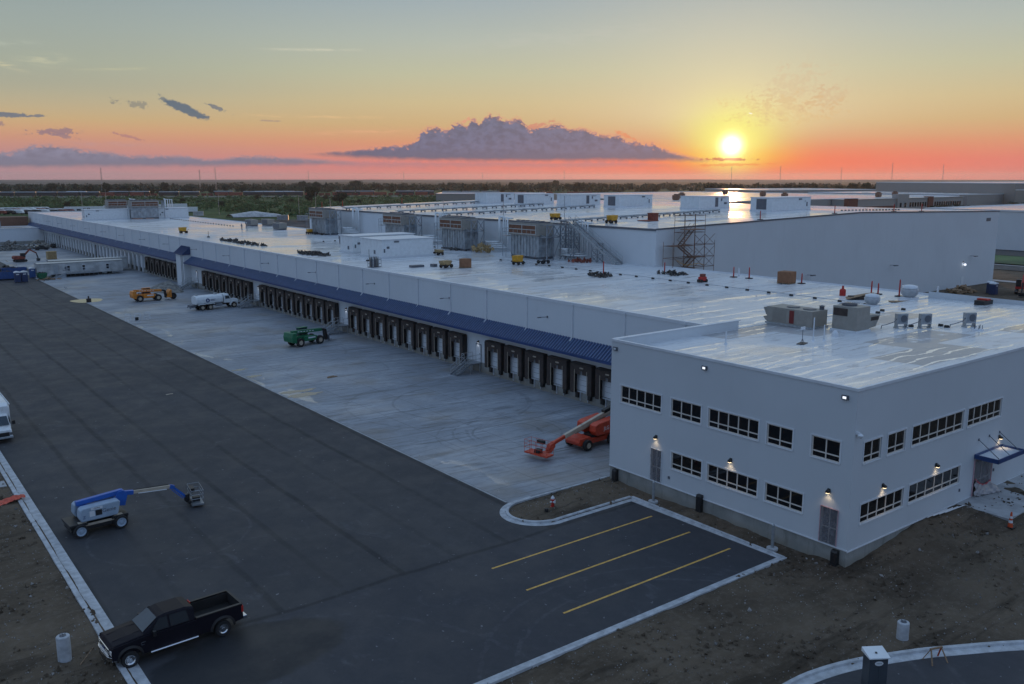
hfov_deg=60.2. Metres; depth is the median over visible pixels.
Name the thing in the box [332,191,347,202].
tree
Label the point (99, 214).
plant room
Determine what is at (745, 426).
window
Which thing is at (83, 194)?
railway wagon
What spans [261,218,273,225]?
air unit
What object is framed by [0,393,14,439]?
box van
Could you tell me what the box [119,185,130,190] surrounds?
tree
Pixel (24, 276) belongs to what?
portable toilet
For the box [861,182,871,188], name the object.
tree
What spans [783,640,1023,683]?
kerb
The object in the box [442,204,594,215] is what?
pipe rack
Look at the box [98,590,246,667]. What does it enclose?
pickup truck
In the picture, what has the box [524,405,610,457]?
boom lift
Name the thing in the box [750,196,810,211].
air handler
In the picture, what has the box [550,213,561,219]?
roof buggy
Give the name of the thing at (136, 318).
pipe barrier
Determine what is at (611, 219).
roof buggy
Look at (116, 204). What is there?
cooling unit
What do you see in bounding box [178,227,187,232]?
roof buggy
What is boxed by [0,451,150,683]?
kerb
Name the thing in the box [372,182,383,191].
tree
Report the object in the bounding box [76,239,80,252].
dock door
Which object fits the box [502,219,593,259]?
cooling unit
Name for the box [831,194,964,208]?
brick offices
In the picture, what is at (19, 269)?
skip
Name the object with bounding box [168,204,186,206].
semi trailer
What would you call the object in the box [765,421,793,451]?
window
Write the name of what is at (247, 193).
railway wagon
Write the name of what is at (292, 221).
ground
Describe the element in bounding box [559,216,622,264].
roof stairway
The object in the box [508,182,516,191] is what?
tree
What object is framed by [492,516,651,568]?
bay line
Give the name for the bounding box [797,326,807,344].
safety stand
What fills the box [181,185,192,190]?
tree
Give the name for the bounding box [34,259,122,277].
site trailer
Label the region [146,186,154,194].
tree
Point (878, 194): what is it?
rooftop box
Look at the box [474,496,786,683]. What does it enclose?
kerb
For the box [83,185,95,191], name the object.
tree
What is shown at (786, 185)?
tree
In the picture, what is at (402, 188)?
tree
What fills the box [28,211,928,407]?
warehouse
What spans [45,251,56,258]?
timber crate
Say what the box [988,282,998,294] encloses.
portable toilet
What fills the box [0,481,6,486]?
sidewalk
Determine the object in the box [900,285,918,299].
mushroom vent
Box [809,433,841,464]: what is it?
window
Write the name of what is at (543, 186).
tree
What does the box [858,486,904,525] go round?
window
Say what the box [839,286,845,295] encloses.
red canister
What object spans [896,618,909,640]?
lamp post base
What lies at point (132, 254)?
dock door
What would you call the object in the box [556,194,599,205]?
air handler
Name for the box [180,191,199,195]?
railway wagon
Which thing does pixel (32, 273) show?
portable toilet
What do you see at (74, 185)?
tree
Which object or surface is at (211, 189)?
tree
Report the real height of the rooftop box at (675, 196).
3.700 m
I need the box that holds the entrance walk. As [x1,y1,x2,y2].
[956,473,1023,520]
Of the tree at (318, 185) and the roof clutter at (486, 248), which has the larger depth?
the tree at (318, 185)
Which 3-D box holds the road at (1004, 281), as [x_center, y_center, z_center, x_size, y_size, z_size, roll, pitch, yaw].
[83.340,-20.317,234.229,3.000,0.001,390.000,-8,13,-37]
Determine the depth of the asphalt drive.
41.64 m
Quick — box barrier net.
[0,494,25,505]
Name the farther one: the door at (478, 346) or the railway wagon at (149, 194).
the railway wagon at (149, 194)
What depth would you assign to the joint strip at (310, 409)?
85.86 m
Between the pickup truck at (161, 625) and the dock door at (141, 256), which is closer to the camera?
the pickup truck at (161, 625)
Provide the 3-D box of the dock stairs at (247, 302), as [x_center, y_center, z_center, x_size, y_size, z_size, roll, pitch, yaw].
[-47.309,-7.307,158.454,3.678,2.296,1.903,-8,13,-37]
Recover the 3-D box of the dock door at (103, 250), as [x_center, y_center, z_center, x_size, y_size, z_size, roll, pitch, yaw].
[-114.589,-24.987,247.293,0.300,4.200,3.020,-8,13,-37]
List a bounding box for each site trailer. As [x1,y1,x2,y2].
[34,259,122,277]
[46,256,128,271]
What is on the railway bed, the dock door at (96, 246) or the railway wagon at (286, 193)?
the railway wagon at (286, 193)
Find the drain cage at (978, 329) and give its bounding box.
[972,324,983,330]
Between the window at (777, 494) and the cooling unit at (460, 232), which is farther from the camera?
the cooling unit at (460, 232)
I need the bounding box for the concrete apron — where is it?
[0,243,609,502]
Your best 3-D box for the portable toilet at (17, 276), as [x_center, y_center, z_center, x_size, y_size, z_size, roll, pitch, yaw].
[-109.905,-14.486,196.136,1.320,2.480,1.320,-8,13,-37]
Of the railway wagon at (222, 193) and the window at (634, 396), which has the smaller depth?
the window at (634, 396)
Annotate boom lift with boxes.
[61,482,203,537]
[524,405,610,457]
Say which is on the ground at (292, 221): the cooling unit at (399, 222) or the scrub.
the scrub
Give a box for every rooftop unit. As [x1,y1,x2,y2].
[764,304,827,329]
[830,302,879,333]
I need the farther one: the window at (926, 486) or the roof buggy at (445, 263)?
the roof buggy at (445, 263)
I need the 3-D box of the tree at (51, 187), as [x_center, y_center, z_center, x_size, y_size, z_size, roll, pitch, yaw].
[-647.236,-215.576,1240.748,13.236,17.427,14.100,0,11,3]
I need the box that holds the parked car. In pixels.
[33,245,49,249]
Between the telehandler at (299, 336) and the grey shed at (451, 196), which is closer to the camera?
the telehandler at (299, 336)
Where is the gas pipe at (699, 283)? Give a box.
[501,259,863,316]
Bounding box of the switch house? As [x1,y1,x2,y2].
[0,216,27,225]
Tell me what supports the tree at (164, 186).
on the ground at (292, 221)
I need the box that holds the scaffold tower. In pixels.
[662,214,714,270]
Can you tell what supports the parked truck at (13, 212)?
on the ground at (292, 221)
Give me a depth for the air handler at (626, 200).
197.96 m
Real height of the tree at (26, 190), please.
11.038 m
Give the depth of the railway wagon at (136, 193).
1069.97 m
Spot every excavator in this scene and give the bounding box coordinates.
[12,249,39,261]
[1014,275,1023,296]
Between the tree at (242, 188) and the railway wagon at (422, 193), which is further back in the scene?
the tree at (242, 188)
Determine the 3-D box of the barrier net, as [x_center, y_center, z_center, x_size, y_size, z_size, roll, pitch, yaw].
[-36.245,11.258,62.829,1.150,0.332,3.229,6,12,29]
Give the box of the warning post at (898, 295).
[895,279,901,296]
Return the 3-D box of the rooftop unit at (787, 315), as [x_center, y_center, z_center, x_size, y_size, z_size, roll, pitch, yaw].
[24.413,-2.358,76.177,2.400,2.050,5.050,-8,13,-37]
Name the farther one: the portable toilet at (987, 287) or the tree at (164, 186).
the tree at (164, 186)
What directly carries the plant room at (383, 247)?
on the warehouse at (554, 328)
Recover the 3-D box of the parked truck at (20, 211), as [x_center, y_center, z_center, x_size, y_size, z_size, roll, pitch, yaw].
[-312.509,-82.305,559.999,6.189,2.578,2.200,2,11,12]
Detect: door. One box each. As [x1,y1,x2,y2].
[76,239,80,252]
[79,240,83,253]
[82,240,85,254]
[85,241,88,255]
[88,242,92,256]
[91,243,95,257]
[94,243,98,257]
[97,244,101,256]
[100,245,104,256]
[104,246,108,256]
[126,251,130,267]
[130,252,135,269]
[134,253,139,270]
[138,254,143,271]
[345,310,347,324]
[476,343,480,361]
[650,447,661,482]
[818,505,838,546]
[971,459,992,496]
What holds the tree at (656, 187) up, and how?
on the ground at (292, 221)
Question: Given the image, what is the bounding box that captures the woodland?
[0,181,875,193]
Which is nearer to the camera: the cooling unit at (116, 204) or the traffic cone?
the traffic cone
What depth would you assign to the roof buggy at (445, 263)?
128.39 m
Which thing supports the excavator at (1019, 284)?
on the yard dirt at (1006, 290)
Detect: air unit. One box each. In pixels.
[245,219,257,225]
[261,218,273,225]
[273,222,286,229]
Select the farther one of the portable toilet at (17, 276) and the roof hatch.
the portable toilet at (17, 276)
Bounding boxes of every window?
[620,384,661,413]
[670,397,701,425]
[670,450,702,479]
[705,462,758,498]
[707,406,759,441]
[763,480,804,514]
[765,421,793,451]
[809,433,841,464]
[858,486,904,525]
[862,435,882,464]
[886,427,907,456]
[907,464,961,504]
[911,409,965,447]
[966,396,1003,428]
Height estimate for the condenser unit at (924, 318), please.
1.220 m
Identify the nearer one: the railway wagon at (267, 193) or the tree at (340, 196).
the tree at (340, 196)
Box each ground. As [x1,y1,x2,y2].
[0,179,1023,265]
[0,463,1023,683]
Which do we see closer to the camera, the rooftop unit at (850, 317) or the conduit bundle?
the conduit bundle
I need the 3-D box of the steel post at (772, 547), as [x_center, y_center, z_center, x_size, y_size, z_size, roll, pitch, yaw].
[16.274,12.219,55.081,0.700,1.810,0.682,-8,13,-37]
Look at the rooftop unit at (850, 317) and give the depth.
71.86 m
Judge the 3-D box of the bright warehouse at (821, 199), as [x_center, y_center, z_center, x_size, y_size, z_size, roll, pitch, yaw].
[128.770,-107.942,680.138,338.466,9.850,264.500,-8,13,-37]
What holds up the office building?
on the ground at (292, 221)
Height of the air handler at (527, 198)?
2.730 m
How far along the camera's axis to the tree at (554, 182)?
1680.88 m
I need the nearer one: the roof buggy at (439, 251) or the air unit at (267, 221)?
the roof buggy at (439, 251)
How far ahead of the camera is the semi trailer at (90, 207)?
583.43 m
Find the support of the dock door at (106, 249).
in the warehouse at (554, 328)
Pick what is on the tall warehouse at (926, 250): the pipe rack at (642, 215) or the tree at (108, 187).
the pipe rack at (642, 215)
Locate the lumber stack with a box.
[946,284,976,293]
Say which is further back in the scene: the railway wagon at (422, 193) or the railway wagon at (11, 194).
the railway wagon at (422, 193)
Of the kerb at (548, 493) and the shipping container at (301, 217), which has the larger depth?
the shipping container at (301, 217)
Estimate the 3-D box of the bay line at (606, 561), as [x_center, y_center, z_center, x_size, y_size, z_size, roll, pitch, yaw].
[6.257,13.248,53.935,13.700,0.005,0.140,-8,13,-37]
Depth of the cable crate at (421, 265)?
129.82 m
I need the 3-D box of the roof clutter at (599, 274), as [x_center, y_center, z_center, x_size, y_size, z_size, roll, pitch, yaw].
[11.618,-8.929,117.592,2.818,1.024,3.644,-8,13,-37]
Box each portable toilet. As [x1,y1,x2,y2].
[13,271,20,282]
[20,271,27,281]
[28,267,35,277]
[986,281,994,292]
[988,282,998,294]
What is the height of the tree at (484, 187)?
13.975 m
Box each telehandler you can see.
[129,287,176,301]
[283,326,335,346]
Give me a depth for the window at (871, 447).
52.43 m
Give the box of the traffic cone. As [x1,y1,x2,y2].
[1004,512,1015,529]
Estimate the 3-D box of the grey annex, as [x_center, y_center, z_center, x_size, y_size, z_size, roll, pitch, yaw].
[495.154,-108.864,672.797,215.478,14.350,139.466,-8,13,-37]
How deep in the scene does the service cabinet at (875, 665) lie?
39.07 m
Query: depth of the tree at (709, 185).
1131.97 m
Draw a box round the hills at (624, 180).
[0,179,1023,181]
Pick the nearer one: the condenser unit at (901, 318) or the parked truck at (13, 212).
the condenser unit at (901, 318)
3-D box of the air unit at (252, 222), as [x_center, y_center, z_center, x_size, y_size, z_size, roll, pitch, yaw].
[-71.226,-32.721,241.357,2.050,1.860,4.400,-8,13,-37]
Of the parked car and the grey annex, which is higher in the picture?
the grey annex
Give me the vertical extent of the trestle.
0.728 m
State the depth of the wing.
310.33 m
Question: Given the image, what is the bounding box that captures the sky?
[0,0,1023,179]
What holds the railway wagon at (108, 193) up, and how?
on the railway bed
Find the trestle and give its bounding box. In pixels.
[922,646,947,665]
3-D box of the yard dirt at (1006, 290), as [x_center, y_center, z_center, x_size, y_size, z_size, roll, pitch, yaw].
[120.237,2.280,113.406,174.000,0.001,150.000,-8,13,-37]
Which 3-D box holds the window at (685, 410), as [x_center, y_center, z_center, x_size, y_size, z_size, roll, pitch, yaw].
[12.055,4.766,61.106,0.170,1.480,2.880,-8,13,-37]
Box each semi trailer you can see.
[64,206,104,210]
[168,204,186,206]
[188,207,197,211]
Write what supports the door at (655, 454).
in the office building
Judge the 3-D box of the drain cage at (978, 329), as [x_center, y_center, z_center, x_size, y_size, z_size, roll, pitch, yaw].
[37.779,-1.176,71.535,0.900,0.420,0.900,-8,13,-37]
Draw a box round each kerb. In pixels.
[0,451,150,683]
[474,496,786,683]
[500,496,630,525]
[535,476,606,497]
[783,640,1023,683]
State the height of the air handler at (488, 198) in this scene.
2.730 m
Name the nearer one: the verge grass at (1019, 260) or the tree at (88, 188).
the verge grass at (1019, 260)
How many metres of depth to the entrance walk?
60.36 m
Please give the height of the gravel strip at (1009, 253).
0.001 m
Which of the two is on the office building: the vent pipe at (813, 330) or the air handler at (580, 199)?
the vent pipe at (813, 330)
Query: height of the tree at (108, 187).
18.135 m
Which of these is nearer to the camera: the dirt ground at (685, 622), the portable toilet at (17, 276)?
the dirt ground at (685, 622)
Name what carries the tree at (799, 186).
on the ground at (292, 221)
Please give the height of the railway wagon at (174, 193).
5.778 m
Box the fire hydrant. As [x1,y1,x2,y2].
[550,496,555,506]
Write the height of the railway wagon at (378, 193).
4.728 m
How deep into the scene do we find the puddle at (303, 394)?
94.76 m
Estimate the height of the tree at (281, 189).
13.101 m
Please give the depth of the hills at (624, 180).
5423.91 m
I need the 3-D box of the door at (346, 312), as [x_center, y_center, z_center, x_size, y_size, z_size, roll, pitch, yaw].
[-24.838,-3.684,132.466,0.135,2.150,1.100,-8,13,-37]
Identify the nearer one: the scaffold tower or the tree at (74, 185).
the scaffold tower
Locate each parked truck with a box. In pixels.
[5,210,15,214]
[14,210,24,213]
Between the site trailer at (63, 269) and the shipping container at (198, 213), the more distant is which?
the shipping container at (198, 213)
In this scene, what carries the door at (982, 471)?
in the office building
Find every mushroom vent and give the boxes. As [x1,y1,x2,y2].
[863,293,879,306]
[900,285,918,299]
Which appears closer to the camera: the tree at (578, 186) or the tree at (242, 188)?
the tree at (578, 186)
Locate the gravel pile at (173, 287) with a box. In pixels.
[150,281,183,292]
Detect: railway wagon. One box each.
[0,192,14,196]
[15,192,35,196]
[36,192,57,196]
[58,192,78,196]
[79,192,99,196]
[100,192,114,195]
[109,191,128,194]
[115,193,129,195]
[130,192,143,195]
[144,193,158,195]
[159,191,178,195]
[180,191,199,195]
[215,192,227,195]
[229,192,242,195]
[243,191,262,195]
[264,191,282,195]
[284,191,303,195]
[336,191,354,194]
[356,191,374,194]
[360,192,372,195]
[374,192,386,195]
[396,191,413,194]
[415,192,427,195]
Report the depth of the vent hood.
69.96 m
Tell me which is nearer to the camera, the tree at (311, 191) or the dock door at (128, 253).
the dock door at (128, 253)
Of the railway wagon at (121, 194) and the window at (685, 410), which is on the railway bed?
the railway wagon at (121, 194)
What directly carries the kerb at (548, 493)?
on the dirt ground at (685, 622)
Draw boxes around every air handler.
[475,192,513,203]
[514,193,554,203]
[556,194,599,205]
[603,194,651,206]
[680,195,729,208]
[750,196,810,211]
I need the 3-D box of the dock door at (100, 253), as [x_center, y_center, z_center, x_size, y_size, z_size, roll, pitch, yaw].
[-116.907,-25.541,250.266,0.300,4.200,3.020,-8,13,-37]
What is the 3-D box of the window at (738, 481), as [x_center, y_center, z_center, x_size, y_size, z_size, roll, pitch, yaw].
[14.583,9.139,58.566,0.170,1.410,4.310,-8,13,-37]
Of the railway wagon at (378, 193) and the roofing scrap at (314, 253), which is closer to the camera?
the roofing scrap at (314, 253)
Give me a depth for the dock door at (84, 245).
264.18 m
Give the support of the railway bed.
on the ground at (292, 221)
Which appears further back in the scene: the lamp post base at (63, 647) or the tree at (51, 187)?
the tree at (51, 187)
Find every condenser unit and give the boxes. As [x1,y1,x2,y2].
[881,313,907,328]
[905,313,931,328]
[949,312,976,327]
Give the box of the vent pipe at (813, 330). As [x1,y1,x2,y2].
[811,318,814,340]
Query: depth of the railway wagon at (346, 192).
1104.30 m
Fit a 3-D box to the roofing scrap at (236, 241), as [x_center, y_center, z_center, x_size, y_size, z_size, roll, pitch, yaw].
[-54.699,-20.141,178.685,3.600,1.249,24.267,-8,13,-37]
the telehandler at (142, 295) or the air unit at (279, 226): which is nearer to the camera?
the telehandler at (142, 295)
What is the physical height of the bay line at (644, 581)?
0.005 m
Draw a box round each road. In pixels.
[992,279,1015,282]
[994,265,1023,270]
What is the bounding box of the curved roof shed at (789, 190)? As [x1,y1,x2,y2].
[705,188,875,192]
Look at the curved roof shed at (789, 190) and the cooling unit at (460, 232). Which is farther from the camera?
the curved roof shed at (789, 190)
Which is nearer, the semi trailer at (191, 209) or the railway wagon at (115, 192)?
the semi trailer at (191, 209)
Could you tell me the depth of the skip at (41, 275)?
201.49 m
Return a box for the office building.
[609,291,1023,567]
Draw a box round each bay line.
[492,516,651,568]
[526,532,689,590]
[563,548,730,613]
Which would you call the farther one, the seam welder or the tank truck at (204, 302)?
the tank truck at (204, 302)
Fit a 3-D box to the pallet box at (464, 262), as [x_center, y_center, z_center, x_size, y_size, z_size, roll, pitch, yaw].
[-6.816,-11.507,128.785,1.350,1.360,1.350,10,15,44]
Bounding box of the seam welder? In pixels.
[697,274,707,282]
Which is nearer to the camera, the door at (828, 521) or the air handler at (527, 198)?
the door at (828, 521)
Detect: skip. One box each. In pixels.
[0,267,26,271]
[0,270,14,279]
[36,272,46,279]
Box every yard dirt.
[924,264,1023,292]
[936,278,1023,300]
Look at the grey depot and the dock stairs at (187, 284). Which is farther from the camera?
the grey depot
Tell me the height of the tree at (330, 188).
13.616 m
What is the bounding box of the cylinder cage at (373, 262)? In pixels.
[367,256,380,267]
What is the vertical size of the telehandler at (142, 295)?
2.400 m
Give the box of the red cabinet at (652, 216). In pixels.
[637,213,658,220]
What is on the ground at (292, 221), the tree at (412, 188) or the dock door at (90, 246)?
the tree at (412, 188)
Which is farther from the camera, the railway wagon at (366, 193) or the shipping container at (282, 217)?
the railway wagon at (366, 193)
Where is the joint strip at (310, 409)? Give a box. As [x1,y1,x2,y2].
[2,262,505,501]
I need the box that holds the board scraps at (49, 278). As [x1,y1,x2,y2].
[37,277,61,280]
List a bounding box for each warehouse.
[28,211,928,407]
[309,200,999,292]
[554,191,959,205]
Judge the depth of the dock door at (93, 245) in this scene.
255.24 m
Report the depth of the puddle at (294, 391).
96.09 m
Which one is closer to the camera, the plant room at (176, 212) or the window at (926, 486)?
the window at (926, 486)
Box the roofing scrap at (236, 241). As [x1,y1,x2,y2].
[220,237,267,245]
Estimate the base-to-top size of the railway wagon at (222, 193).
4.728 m
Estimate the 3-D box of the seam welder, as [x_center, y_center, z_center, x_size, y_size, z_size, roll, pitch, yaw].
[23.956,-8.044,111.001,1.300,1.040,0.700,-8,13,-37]
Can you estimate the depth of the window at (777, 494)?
55.42 m
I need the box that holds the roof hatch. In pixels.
[974,298,992,305]
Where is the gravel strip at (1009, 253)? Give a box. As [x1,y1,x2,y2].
[995,250,1023,255]
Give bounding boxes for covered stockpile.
[226,211,280,216]
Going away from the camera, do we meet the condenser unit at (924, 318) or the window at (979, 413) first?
the window at (979, 413)
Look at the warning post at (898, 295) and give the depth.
97.48 m
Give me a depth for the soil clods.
47.03 m
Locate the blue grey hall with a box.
[924,204,1023,250]
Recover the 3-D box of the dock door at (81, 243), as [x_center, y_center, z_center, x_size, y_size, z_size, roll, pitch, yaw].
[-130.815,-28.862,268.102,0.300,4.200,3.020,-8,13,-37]
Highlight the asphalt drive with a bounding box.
[815,650,1023,683]
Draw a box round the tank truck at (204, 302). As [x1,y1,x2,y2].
[187,293,239,310]
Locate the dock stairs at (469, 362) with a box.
[450,352,481,375]
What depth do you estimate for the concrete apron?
97.03 m
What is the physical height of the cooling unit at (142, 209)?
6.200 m
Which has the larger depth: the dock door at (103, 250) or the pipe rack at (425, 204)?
the dock door at (103, 250)
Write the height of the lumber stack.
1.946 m
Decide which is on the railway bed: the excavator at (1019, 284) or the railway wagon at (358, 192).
the railway wagon at (358, 192)
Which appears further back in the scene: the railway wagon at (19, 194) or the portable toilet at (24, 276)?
the railway wagon at (19, 194)
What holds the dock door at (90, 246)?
in the warehouse at (554, 328)
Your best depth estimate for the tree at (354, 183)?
1452.43 m
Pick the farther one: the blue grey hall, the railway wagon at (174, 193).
the railway wagon at (174, 193)
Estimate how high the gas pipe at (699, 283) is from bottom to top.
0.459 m
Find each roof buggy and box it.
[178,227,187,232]
[306,229,312,233]
[433,249,443,254]
[439,260,452,267]
[512,255,524,264]
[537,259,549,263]
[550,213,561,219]
[605,215,617,223]
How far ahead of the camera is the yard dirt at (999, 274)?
211.04 m
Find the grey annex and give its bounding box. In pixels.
[1015,190,1023,203]
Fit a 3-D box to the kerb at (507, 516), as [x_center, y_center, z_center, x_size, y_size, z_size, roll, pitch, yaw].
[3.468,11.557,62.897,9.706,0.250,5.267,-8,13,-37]
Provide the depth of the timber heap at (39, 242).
290.51 m
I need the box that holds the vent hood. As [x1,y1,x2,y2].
[831,330,838,335]
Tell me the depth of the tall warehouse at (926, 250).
163.53 m
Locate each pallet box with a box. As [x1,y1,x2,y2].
[459,258,471,267]
[776,270,795,284]
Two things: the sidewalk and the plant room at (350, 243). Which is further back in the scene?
the plant room at (350, 243)
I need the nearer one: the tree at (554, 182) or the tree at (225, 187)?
the tree at (225, 187)
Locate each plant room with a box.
[81,208,130,219]
[158,207,188,217]
[339,232,414,253]
[359,235,434,258]
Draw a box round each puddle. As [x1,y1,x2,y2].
[70,298,102,302]
[280,388,313,393]
[288,392,320,397]
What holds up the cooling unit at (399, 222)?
on the warehouse at (554, 328)
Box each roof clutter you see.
[471,242,493,252]
[568,257,591,262]
[587,271,612,277]
[657,269,688,275]
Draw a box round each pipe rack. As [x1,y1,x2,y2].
[342,201,478,209]
[395,203,543,212]
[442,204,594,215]
[557,209,719,222]
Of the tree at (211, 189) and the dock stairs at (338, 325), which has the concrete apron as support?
the dock stairs at (338, 325)
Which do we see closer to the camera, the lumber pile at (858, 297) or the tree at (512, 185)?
the lumber pile at (858, 297)
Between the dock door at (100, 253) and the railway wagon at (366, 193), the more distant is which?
the railway wagon at (366, 193)
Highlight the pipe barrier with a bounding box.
[125,312,149,320]
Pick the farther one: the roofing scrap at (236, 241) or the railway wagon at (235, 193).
the railway wagon at (235, 193)
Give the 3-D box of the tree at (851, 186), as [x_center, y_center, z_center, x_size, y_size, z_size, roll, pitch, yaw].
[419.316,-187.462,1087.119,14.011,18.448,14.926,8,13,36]
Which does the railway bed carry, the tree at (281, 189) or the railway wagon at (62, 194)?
the railway wagon at (62, 194)
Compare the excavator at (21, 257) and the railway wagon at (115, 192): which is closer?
the excavator at (21, 257)
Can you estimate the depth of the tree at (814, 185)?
1099.08 m
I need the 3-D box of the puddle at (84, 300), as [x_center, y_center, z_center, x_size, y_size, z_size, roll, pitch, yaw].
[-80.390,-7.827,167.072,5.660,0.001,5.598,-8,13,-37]
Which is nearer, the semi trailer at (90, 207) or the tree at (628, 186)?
the semi trailer at (90, 207)
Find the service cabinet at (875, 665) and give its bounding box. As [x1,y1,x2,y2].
[861,646,890,683]
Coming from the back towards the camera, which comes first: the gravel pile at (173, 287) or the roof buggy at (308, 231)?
the roof buggy at (308, 231)
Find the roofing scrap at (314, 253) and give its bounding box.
[297,250,330,255]
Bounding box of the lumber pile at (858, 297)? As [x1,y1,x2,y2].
[846,292,873,299]
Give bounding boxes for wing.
[0,225,43,244]
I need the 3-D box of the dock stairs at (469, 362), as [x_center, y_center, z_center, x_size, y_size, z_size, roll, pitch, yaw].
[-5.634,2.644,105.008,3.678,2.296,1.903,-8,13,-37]
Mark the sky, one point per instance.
(126, 89)
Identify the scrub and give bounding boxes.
[0,194,463,215]
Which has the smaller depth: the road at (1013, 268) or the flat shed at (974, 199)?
the road at (1013, 268)
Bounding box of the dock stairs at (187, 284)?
[180,277,197,288]
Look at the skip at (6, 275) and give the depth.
200.70 m
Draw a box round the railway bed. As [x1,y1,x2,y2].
[2,196,428,197]
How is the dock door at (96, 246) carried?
in the warehouse at (554, 328)
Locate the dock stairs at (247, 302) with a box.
[238,294,259,308]
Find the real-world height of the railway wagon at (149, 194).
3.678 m
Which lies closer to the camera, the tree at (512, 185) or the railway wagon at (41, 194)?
the railway wagon at (41, 194)
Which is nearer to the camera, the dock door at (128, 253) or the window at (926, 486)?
the window at (926, 486)
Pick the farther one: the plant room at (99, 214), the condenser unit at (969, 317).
the plant room at (99, 214)
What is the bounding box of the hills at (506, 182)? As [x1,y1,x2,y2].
[0,182,875,183]
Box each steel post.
[648,481,657,503]
[766,524,777,551]
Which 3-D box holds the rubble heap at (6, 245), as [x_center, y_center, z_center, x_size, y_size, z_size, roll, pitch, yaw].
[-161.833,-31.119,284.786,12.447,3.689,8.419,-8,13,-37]
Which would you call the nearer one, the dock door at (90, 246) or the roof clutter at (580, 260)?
the roof clutter at (580, 260)
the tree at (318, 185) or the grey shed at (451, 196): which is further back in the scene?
the tree at (318, 185)
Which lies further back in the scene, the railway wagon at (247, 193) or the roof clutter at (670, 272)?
the railway wagon at (247, 193)
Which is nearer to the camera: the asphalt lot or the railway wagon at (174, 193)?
the asphalt lot
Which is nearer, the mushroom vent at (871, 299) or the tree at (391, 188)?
the mushroom vent at (871, 299)
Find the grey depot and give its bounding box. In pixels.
[876,181,1023,204]
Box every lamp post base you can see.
[56,633,71,662]
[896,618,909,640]
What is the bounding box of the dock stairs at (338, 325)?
[322,317,348,334]
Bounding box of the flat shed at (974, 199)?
[808,191,1003,205]
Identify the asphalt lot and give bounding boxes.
[0,262,775,683]
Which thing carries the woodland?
on the ground at (292, 221)
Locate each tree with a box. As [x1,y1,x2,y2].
[23,188,33,191]
[46,183,57,191]
[69,183,76,190]
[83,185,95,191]
[101,182,112,191]
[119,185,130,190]
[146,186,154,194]
[160,182,168,191]
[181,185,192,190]
[207,186,216,192]
[222,184,229,190]
[238,185,246,191]
[277,187,284,190]
[299,181,306,187]
[304,186,318,201]
[313,182,321,190]
[327,185,335,190]
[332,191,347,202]
[349,180,362,189]
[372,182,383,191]
[387,185,393,192]
[398,185,407,190]
[409,185,417,190]
[480,185,489,190]
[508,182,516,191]
[538,183,549,190]
[552,180,558,186]
[572,182,585,192]
[625,183,631,190]
[654,185,660,190]
[703,182,718,188]
[781,183,791,187]
[792,185,806,187]
[807,183,817,187]
[846,182,858,188]
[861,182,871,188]
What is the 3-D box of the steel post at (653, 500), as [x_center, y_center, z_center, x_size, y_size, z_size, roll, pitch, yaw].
[10.108,10.781,63.079,0.700,1.710,0.682,-8,13,-37]
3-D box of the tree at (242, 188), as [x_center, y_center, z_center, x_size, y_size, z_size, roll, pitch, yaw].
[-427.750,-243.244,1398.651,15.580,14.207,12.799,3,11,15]
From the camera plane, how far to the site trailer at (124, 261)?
217.78 m
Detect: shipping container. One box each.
[193,211,203,215]
[277,215,288,219]
[297,215,306,219]
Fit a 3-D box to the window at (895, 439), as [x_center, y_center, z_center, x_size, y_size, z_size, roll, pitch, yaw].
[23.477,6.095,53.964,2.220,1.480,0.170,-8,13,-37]
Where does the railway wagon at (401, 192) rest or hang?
on the railway bed
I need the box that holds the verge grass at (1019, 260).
[994,255,1023,264]
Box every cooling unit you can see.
[104,198,134,208]
[127,198,172,218]
[306,207,362,235]
[381,212,447,241]
[434,215,513,251]
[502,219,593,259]
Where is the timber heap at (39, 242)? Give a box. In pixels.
[26,240,55,248]
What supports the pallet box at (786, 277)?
on the warehouse at (554, 328)
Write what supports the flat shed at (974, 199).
on the ground at (292, 221)
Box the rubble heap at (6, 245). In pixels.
[0,240,30,250]
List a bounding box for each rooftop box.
[672,194,679,199]
[875,192,881,196]
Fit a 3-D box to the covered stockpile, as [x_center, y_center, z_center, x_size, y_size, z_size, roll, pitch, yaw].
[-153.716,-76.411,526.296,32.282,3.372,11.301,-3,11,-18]
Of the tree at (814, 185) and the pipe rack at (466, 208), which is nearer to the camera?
the pipe rack at (466, 208)
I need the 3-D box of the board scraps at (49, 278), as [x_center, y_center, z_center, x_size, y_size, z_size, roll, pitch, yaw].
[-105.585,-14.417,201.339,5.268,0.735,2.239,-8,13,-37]
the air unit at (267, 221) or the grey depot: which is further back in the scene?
the grey depot
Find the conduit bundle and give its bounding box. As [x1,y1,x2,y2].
[927,505,963,517]
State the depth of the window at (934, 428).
56.99 m
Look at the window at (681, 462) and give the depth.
61.67 m
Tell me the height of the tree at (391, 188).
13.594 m
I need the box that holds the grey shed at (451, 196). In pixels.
[436,192,545,201]
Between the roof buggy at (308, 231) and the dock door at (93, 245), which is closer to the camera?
the roof buggy at (308, 231)
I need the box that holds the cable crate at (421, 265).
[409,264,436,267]
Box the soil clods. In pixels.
[0,476,1023,683]

